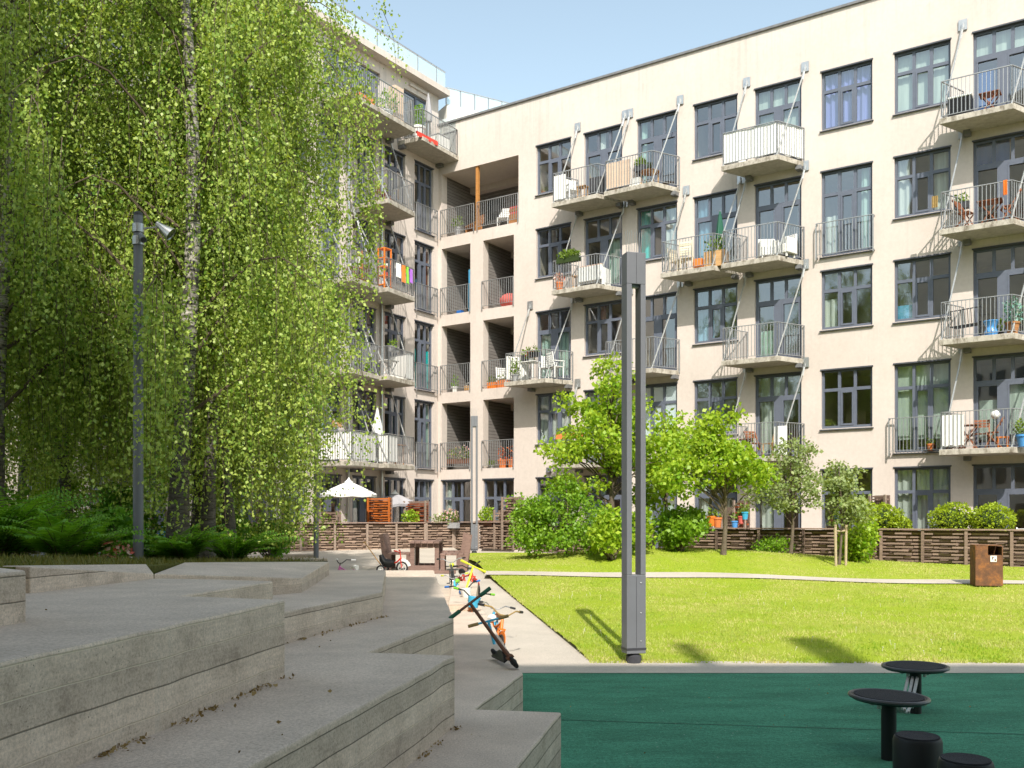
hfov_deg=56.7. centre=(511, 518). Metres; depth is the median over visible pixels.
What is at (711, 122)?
window
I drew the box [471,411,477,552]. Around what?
slotted lamp column
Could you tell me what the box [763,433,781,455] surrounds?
slatted chair
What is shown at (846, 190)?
window
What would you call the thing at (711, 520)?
potted plant
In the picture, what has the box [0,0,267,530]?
birch tree
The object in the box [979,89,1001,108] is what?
table
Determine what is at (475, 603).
kids bike
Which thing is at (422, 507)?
slat screen
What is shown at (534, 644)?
path
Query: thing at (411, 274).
hanging cloth
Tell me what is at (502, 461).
potted plant
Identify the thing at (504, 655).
kick scooter
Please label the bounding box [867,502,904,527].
box ball
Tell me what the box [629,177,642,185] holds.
crate
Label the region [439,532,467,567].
plank chair
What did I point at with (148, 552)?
fern
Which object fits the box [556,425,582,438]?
planter box
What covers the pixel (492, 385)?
planter box
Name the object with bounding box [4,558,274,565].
grove ground
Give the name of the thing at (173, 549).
fern
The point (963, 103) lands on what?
storage box
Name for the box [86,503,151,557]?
shrub
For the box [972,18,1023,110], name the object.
window
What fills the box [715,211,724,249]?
closed parasol
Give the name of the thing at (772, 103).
window
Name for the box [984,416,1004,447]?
folding chair
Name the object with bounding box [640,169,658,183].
table
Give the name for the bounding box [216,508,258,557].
undergrowth bush
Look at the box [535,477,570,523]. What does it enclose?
window
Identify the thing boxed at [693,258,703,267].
orange tub
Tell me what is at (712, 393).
window
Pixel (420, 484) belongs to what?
window
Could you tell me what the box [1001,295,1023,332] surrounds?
potted plant
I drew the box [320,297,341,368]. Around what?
window
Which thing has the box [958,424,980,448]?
table
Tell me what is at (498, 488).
window
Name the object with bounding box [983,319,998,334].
ceramic stool
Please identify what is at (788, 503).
apple tree
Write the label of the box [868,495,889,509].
slat screen
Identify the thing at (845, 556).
tree stake
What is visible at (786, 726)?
floor seam
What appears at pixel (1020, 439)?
potted plant
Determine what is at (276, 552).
undergrowth bush
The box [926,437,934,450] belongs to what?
potted plant
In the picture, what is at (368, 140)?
window
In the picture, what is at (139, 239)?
floodlight pole
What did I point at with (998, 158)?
window
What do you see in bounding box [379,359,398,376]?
table
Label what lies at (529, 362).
table
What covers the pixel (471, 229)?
wooden bench
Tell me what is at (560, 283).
potted plant
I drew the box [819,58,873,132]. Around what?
window
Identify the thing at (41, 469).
birch tree
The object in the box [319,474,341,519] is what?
window
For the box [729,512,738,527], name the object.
potted plant
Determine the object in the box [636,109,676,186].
window
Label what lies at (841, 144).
apartment building
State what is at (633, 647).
slotted lamp column
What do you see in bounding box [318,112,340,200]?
window
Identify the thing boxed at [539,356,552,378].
slatted chair
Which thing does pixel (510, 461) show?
potted plant
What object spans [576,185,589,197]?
table
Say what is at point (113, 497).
undergrowth bush
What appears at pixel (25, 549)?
fern
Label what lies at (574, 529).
dark shrub
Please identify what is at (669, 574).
lawn path
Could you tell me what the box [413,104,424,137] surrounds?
potted shrub
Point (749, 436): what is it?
folding chair
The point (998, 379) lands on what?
window
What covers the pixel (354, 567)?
kids bike
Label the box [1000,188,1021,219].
folding chair
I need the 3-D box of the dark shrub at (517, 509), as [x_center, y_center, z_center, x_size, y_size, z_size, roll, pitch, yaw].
[0.602,0.174,24.587,1.585,1.738,1.280,0,0,0]
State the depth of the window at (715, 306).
33.19 m
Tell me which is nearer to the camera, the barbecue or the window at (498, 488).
the barbecue
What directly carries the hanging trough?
on the apartment building at (841, 144)
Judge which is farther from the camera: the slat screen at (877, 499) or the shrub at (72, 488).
the slat screen at (877, 499)
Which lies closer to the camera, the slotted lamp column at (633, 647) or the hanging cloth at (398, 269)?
the slotted lamp column at (633, 647)
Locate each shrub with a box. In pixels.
[23,466,89,517]
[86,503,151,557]
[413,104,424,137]
[503,474,618,558]
[505,492,561,556]
[586,504,634,559]
[632,506,656,554]
[649,501,714,550]
[751,533,794,552]
[833,509,881,563]
[846,497,880,557]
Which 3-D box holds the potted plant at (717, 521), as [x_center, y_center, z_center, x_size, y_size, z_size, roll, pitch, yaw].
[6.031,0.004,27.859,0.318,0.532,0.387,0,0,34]
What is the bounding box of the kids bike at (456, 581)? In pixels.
[441,572,468,585]
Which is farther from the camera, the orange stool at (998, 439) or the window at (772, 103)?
the window at (772, 103)
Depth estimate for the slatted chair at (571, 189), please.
35.20 m
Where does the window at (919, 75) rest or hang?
in the apartment building at (841, 144)
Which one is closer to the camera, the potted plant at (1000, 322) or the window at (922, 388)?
the potted plant at (1000, 322)
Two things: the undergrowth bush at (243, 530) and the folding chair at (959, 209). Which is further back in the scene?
the folding chair at (959, 209)
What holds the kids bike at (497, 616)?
on the path at (534, 644)
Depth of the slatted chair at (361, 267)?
33.48 m
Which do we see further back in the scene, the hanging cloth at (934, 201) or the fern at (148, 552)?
the hanging cloth at (934, 201)
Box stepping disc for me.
[881,660,949,713]
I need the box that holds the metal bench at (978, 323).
[948,306,983,337]
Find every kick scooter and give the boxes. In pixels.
[448,587,518,667]
[461,559,485,587]
[468,614,508,643]
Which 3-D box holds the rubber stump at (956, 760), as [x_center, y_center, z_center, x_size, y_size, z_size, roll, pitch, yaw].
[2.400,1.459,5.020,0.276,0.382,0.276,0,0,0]
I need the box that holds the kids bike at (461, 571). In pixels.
[453,561,480,594]
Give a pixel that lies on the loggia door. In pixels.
(496, 201)
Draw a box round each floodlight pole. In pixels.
[132,211,175,559]
[268,431,272,553]
[313,387,318,557]
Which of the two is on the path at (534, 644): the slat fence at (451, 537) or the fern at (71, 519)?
the slat fence at (451, 537)
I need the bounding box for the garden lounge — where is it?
[429,133,448,150]
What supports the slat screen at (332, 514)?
on the path at (534, 644)
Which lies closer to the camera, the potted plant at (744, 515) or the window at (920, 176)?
the potted plant at (744, 515)
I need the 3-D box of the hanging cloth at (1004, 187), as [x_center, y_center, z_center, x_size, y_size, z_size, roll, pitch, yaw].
[13.887,-9.304,26.718,0.100,0.435,0.092,0,0,34]
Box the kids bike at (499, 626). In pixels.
[478,602,523,644]
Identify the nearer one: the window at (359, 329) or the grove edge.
the grove edge
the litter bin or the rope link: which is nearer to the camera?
the rope link
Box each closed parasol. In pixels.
[372,407,382,463]
[424,93,431,136]
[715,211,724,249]
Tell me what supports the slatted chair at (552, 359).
on the apartment building at (841, 144)
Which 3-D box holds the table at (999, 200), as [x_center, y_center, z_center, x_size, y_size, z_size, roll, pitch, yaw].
[13.806,-8.778,27.403,0.652,0.728,0.528,0,0,34]
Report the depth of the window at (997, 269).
29.24 m
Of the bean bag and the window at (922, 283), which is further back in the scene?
the bean bag
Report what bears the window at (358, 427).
in the apartment building at (403, 314)
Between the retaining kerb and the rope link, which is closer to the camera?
the rope link
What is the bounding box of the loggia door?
[486,194,501,227]
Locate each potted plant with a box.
[376,87,398,114]
[429,513,441,521]
[451,215,463,234]
[451,374,458,391]
[489,459,496,467]
[498,448,505,467]
[507,446,512,467]
[509,358,520,380]
[553,272,565,289]
[707,507,716,525]
[712,510,721,526]
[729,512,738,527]
[737,508,745,523]
[738,503,749,518]
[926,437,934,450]
[997,318,1005,333]
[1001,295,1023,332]
[1013,418,1023,446]
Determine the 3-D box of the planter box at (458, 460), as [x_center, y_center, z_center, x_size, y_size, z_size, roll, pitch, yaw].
[-2.115,-2.651,39.180,1.321,0.777,0.447,0,0,34]
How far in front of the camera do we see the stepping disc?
8.00 m
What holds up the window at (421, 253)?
in the apartment building at (403, 314)
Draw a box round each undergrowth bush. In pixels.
[5,478,34,507]
[86,482,166,556]
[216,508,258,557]
[246,518,296,557]
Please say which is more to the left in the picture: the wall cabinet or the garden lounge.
the wall cabinet
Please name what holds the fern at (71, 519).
on the grove ground at (97, 562)
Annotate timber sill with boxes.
[433,570,455,573]
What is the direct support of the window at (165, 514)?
in the apartment building at (403, 314)
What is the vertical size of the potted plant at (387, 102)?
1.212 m
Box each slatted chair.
[346,251,362,279]
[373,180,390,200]
[496,367,504,381]
[497,208,509,225]
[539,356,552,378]
[546,351,563,378]
[565,181,580,199]
[667,248,686,270]
[679,240,693,269]
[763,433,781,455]
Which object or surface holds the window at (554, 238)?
in the apartment building at (841, 144)
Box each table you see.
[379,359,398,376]
[409,540,443,569]
[518,360,541,379]
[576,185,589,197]
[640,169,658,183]
[847,688,930,760]
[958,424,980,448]
[976,197,1002,222]
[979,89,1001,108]
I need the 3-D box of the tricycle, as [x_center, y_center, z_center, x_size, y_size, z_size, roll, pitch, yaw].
[-2.894,0.910,21.923,1.142,0.735,0.457,0,0,8]
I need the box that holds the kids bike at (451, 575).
[437,557,465,585]
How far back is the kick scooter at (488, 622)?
9.44 m
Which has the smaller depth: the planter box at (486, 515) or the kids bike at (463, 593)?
the kids bike at (463, 593)
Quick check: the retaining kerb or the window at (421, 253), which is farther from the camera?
the window at (421, 253)
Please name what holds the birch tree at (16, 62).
on the grove ground at (97, 562)
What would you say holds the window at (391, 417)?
in the apartment building at (403, 314)
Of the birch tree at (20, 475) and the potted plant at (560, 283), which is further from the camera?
the potted plant at (560, 283)
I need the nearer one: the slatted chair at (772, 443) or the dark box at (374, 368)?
the slatted chair at (772, 443)
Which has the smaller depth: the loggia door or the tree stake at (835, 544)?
the tree stake at (835, 544)
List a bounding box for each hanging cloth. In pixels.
[395,263,400,277]
[401,265,405,282]
[406,267,408,283]
[409,269,412,283]
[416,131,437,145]
[932,195,937,207]
[1003,180,1006,194]
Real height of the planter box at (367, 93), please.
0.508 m
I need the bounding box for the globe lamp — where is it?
[991,410,999,447]
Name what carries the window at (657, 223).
in the apartment building at (841, 144)
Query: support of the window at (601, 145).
in the apartment building at (841, 144)
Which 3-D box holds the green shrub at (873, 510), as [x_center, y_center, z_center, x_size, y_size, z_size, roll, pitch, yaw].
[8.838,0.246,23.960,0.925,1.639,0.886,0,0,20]
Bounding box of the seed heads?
[553,591,954,650]
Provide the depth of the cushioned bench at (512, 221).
37.64 m
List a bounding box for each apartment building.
[1,0,458,557]
[437,0,1023,552]
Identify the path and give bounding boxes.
[247,548,1023,672]
[484,571,1023,583]
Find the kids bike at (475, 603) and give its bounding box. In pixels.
[453,587,494,611]
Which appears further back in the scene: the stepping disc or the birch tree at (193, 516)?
the birch tree at (193, 516)
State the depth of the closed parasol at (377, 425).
35.02 m
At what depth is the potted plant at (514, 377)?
36.00 m
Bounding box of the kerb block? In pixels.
[278,554,313,558]
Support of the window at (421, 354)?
in the apartment building at (403, 314)
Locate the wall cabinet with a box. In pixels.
[388,85,403,121]
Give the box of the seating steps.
[0,562,560,767]
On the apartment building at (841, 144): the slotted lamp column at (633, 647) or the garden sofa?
the garden sofa
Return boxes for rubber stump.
[893,731,942,767]
[937,752,994,767]
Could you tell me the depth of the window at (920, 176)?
29.23 m
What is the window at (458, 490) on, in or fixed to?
in the apartment building at (841, 144)
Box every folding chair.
[743,431,761,455]
[952,200,974,226]
[973,419,989,447]
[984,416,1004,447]
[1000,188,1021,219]
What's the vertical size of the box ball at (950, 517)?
1.059 m
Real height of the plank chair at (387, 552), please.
0.880 m
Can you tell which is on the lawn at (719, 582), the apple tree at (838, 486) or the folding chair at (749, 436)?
the apple tree at (838, 486)
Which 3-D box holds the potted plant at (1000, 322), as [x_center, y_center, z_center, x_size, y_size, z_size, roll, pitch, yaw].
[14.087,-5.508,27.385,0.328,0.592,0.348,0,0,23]
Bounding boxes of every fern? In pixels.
[0,486,101,557]
[0,486,130,556]
[0,490,118,556]
[0,508,114,556]
[1,512,154,558]
[119,536,172,560]
[123,523,236,560]
[169,527,302,561]
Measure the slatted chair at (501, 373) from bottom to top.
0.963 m
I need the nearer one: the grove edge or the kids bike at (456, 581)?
the grove edge
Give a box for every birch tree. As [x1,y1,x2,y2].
[0,0,159,552]
[0,0,241,535]
[0,0,241,554]
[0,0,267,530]
[0,0,359,557]
[0,0,390,560]
[0,4,110,519]
[6,0,407,558]
[13,0,348,549]
[38,0,340,550]
[78,4,314,524]
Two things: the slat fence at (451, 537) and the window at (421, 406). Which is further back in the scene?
the window at (421, 406)
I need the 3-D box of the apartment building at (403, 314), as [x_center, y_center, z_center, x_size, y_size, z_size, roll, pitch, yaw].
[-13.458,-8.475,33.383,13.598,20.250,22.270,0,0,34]
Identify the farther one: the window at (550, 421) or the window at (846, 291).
the window at (550, 421)
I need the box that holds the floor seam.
[561,719,1010,733]
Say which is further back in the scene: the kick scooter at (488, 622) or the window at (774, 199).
the window at (774, 199)
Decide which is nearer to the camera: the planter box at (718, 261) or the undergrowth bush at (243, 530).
the undergrowth bush at (243, 530)
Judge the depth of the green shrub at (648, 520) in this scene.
22.95 m
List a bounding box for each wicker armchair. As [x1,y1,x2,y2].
[757,239,778,257]
[772,234,796,257]
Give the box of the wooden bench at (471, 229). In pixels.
[464,215,482,232]
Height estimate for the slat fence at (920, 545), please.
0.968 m
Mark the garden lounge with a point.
(441, 140)
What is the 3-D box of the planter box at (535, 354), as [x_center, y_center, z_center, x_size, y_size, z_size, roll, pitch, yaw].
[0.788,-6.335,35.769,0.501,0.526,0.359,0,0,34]
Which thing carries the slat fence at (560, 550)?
on the lawn at (719, 582)
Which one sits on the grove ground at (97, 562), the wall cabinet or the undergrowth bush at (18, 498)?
the undergrowth bush at (18, 498)
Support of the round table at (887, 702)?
on the play surface
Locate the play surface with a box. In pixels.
[522,673,1023,767]
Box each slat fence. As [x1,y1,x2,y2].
[152,522,425,551]
[426,522,516,549]
[520,525,654,551]
[658,527,1023,566]
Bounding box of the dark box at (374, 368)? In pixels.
[365,362,379,375]
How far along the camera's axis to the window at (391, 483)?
37.71 m
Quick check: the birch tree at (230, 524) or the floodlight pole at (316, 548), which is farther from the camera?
the floodlight pole at (316, 548)
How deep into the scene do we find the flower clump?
11.22 m
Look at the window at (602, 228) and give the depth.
35.31 m
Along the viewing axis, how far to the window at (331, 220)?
34.36 m
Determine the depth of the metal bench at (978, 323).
27.55 m
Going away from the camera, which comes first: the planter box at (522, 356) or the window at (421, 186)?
the planter box at (522, 356)
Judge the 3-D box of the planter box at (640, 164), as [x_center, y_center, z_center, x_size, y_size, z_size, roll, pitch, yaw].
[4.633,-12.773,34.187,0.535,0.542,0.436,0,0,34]
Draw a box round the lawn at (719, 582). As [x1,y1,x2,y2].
[469,548,1023,661]
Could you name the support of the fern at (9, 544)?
on the grove ground at (97, 562)
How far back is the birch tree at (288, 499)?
18.40 m
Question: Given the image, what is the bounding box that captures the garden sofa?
[578,263,610,285]
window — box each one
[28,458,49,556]
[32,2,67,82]
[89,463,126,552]
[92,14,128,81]
[145,466,168,549]
[240,474,265,521]
[280,472,303,523]
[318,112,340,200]
[318,204,338,279]
[319,385,340,461]
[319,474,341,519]
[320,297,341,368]
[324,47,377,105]
[352,303,376,370]
[352,389,376,462]
[352,475,376,523]
[353,130,374,204]
[353,217,375,282]
[384,311,405,362]
[384,394,405,446]
[384,477,405,523]
[385,145,405,203]
[385,228,405,284]
[404,90,425,139]
[414,159,434,236]
[414,240,434,314]
[414,319,434,392]
[414,399,433,469]
[414,479,433,521]
[441,479,470,521]
[482,478,513,549]
[535,136,570,196]
[535,222,570,279]
[535,307,571,380]
[535,391,570,444]
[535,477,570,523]
[582,299,621,357]
[583,123,621,195]
[583,212,621,287]
[583,387,620,462]
[583,475,621,523]
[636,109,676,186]
[636,200,677,261]
[646,291,676,369]
[646,382,677,436]
[646,482,676,547]
[692,93,737,160]
[692,283,737,345]
[693,188,736,262]
[693,377,737,434]
[695,472,736,526]
[754,76,801,160]
[754,175,801,259]
[754,273,801,357]
[754,371,801,455]
[756,470,800,529]
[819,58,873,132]
[819,161,872,258]
[819,263,873,331]
[819,365,873,430]
[820,467,872,529]
[892,37,951,115]
[892,145,951,219]
[892,252,951,323]
[893,358,951,453]
[893,465,951,528]
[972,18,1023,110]
[972,130,1023,223]
[972,241,1023,336]
[972,352,1023,447]
[972,463,1023,528]
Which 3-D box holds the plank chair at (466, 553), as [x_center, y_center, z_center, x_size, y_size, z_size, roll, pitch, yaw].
[-1.331,0.812,22.700,0.734,0.880,0.584,0,0,0]
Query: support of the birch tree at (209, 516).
on the grove ground at (97, 562)
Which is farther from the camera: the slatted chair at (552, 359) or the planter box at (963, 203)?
the slatted chair at (552, 359)
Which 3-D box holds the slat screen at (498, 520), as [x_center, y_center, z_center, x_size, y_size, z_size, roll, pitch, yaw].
[-0.420,0.400,33.432,0.218,1.400,0.515,0,0,-38]
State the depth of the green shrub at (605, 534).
22.35 m
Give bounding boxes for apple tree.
[740,433,828,553]
[804,459,877,564]
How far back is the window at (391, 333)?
37.71 m
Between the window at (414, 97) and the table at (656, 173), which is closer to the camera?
the table at (656, 173)
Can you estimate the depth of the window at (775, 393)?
31.95 m
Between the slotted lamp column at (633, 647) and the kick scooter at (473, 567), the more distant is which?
the kick scooter at (473, 567)
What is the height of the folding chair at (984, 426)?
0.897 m
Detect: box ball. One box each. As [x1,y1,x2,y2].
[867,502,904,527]
[887,515,912,528]
[926,501,973,530]
[968,501,1017,531]
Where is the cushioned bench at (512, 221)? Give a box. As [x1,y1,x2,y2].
[509,205,518,223]
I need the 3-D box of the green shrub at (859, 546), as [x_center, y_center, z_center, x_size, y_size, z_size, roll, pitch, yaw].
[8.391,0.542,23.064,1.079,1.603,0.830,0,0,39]
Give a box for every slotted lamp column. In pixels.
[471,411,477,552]
[621,230,645,663]
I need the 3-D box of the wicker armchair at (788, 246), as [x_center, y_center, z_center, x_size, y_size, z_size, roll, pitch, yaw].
[8.856,-8.822,30.776,0.560,0.800,0.600,0,0,-39]
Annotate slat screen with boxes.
[319,511,340,523]
[367,497,391,523]
[403,501,428,539]
[493,510,505,549]
[501,497,522,549]
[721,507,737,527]
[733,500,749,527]
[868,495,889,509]
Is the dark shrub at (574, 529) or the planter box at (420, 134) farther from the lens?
the planter box at (420, 134)
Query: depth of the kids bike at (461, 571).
17.43 m
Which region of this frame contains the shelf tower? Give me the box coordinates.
[377,247,391,287]
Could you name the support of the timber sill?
on the path at (534, 644)
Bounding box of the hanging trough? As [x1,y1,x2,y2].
[492,204,501,213]
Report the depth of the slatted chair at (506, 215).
38.48 m
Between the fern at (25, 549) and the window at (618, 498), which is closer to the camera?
the fern at (25, 549)
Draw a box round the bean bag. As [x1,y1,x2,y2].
[500,293,512,305]
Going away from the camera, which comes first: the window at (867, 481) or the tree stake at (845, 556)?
the tree stake at (845, 556)
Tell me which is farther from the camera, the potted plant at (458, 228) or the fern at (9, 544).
the potted plant at (458, 228)
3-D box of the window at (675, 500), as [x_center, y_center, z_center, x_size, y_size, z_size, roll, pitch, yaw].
[5.288,-0.200,34.110,1.570,2.740,0.224,0,0,34]
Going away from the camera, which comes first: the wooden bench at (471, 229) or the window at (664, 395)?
the window at (664, 395)
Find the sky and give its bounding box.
[333,0,855,110]
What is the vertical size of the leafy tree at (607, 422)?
5.180 m
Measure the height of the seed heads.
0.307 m
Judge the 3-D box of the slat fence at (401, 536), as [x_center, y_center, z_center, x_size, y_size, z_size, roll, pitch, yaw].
[-7.292,0.616,31.421,9.427,0.968,0.523,0,0,-25]
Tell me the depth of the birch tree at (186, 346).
12.96 m
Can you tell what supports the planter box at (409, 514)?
on the slat fence at (401, 536)
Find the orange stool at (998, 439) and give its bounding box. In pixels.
[997,436,1009,446]
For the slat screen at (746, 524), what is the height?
1.750 m
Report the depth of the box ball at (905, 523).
25.20 m
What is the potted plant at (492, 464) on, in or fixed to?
on the apartment building at (841, 144)
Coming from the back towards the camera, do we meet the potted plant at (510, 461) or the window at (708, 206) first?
the potted plant at (510, 461)
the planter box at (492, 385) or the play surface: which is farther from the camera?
the planter box at (492, 385)
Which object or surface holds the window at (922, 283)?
in the apartment building at (841, 144)
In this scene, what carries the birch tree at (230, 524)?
on the grove ground at (97, 562)
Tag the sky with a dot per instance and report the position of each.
(509, 51)
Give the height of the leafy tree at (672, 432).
3.926 m
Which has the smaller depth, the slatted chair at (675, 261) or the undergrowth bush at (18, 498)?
the undergrowth bush at (18, 498)
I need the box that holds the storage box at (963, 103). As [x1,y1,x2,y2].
[947,93,973,116]
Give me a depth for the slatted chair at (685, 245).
32.15 m
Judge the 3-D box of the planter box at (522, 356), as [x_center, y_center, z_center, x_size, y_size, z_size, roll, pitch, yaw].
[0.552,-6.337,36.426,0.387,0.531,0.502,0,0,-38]
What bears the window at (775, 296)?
in the apartment building at (841, 144)
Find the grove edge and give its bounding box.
[0,561,327,574]
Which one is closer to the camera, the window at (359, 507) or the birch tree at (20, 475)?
the birch tree at (20, 475)
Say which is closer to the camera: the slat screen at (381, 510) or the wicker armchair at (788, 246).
the wicker armchair at (788, 246)
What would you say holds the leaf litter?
on the seating steps
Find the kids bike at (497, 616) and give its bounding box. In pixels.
[479,601,515,630]
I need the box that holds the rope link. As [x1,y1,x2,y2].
[897,676,918,713]
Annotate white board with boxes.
[774,426,786,454]
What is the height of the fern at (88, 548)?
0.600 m
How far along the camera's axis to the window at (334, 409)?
34.64 m
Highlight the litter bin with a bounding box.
[970,544,1002,585]
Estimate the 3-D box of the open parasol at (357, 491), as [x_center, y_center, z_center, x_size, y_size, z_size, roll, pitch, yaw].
[-5.674,-0.160,33.000,1.823,2.520,1.823,0,0,-39]
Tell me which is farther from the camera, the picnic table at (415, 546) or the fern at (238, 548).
the picnic table at (415, 546)
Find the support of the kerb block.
on the path at (534, 644)
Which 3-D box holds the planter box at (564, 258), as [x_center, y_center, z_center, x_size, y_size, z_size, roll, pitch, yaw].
[2.055,-9.642,34.784,1.083,0.539,0.491,0,0,34]
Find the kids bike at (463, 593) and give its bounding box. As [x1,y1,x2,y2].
[444,580,479,596]
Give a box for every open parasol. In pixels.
[320,478,376,523]
[386,490,411,523]
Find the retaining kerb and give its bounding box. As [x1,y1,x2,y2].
[277,558,327,560]
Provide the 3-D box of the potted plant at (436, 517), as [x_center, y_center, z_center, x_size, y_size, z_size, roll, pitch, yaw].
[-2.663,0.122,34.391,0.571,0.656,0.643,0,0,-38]
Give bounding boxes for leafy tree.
[533,351,684,512]
[632,408,717,545]
[646,402,781,554]
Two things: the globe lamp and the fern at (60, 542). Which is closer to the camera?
the fern at (60, 542)
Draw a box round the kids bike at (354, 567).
[336,558,358,569]
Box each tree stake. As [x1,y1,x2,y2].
[834,525,836,565]
[844,525,847,564]
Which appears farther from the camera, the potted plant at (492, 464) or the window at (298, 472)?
the potted plant at (492, 464)
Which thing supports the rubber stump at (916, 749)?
on the play surface
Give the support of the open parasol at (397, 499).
on the path at (534, 644)
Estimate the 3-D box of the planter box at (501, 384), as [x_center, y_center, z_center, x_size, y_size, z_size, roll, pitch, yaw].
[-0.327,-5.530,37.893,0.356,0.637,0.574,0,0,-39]
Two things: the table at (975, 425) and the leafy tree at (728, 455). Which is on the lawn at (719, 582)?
the leafy tree at (728, 455)
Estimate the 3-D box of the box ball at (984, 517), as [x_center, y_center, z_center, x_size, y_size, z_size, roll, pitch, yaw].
[12.095,0.054,23.892,1.120,0.989,1.074,0,0,29]
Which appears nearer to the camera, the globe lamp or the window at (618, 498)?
the globe lamp
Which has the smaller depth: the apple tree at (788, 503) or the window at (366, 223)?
the apple tree at (788, 503)
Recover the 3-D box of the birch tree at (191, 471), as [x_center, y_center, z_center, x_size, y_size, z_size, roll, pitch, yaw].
[-7.388,-5.856,21.419,5.909,13.649,5.000,0,0,0]
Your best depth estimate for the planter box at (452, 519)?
33.92 m
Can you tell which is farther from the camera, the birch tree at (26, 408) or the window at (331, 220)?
the window at (331, 220)
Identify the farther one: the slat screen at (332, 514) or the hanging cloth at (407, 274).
the hanging cloth at (407, 274)
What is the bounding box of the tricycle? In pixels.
[363,542,410,569]
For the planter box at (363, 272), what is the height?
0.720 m
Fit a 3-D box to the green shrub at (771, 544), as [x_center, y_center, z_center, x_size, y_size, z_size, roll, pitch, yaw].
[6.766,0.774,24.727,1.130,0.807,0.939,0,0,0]
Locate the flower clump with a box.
[92,540,133,560]
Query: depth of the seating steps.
4.48 m
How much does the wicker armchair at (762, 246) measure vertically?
0.800 m
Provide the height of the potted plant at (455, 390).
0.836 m
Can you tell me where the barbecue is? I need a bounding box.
[589,175,606,194]
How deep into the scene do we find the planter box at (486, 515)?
33.83 m
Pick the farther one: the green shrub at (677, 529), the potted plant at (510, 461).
the potted plant at (510, 461)
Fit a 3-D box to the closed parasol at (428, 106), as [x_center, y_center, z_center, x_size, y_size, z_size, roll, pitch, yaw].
[-3.385,-16.027,38.392,0.394,2.350,0.400,0,0,34]
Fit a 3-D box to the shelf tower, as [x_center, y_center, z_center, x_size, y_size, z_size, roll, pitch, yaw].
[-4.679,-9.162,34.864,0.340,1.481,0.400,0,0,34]
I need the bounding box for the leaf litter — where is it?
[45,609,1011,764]
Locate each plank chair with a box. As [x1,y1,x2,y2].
[380,533,409,569]
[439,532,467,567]
[440,534,471,570]
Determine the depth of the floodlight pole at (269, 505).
22.95 m
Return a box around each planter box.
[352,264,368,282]
[356,88,374,103]
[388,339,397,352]
[400,509,419,527]
[439,508,459,527]
[447,445,468,463]
[478,506,493,525]
[487,375,496,388]
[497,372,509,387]
[521,347,528,360]
[527,344,539,357]
[556,248,580,264]
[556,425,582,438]
[634,155,645,172]
[704,236,724,266]
[954,192,968,210]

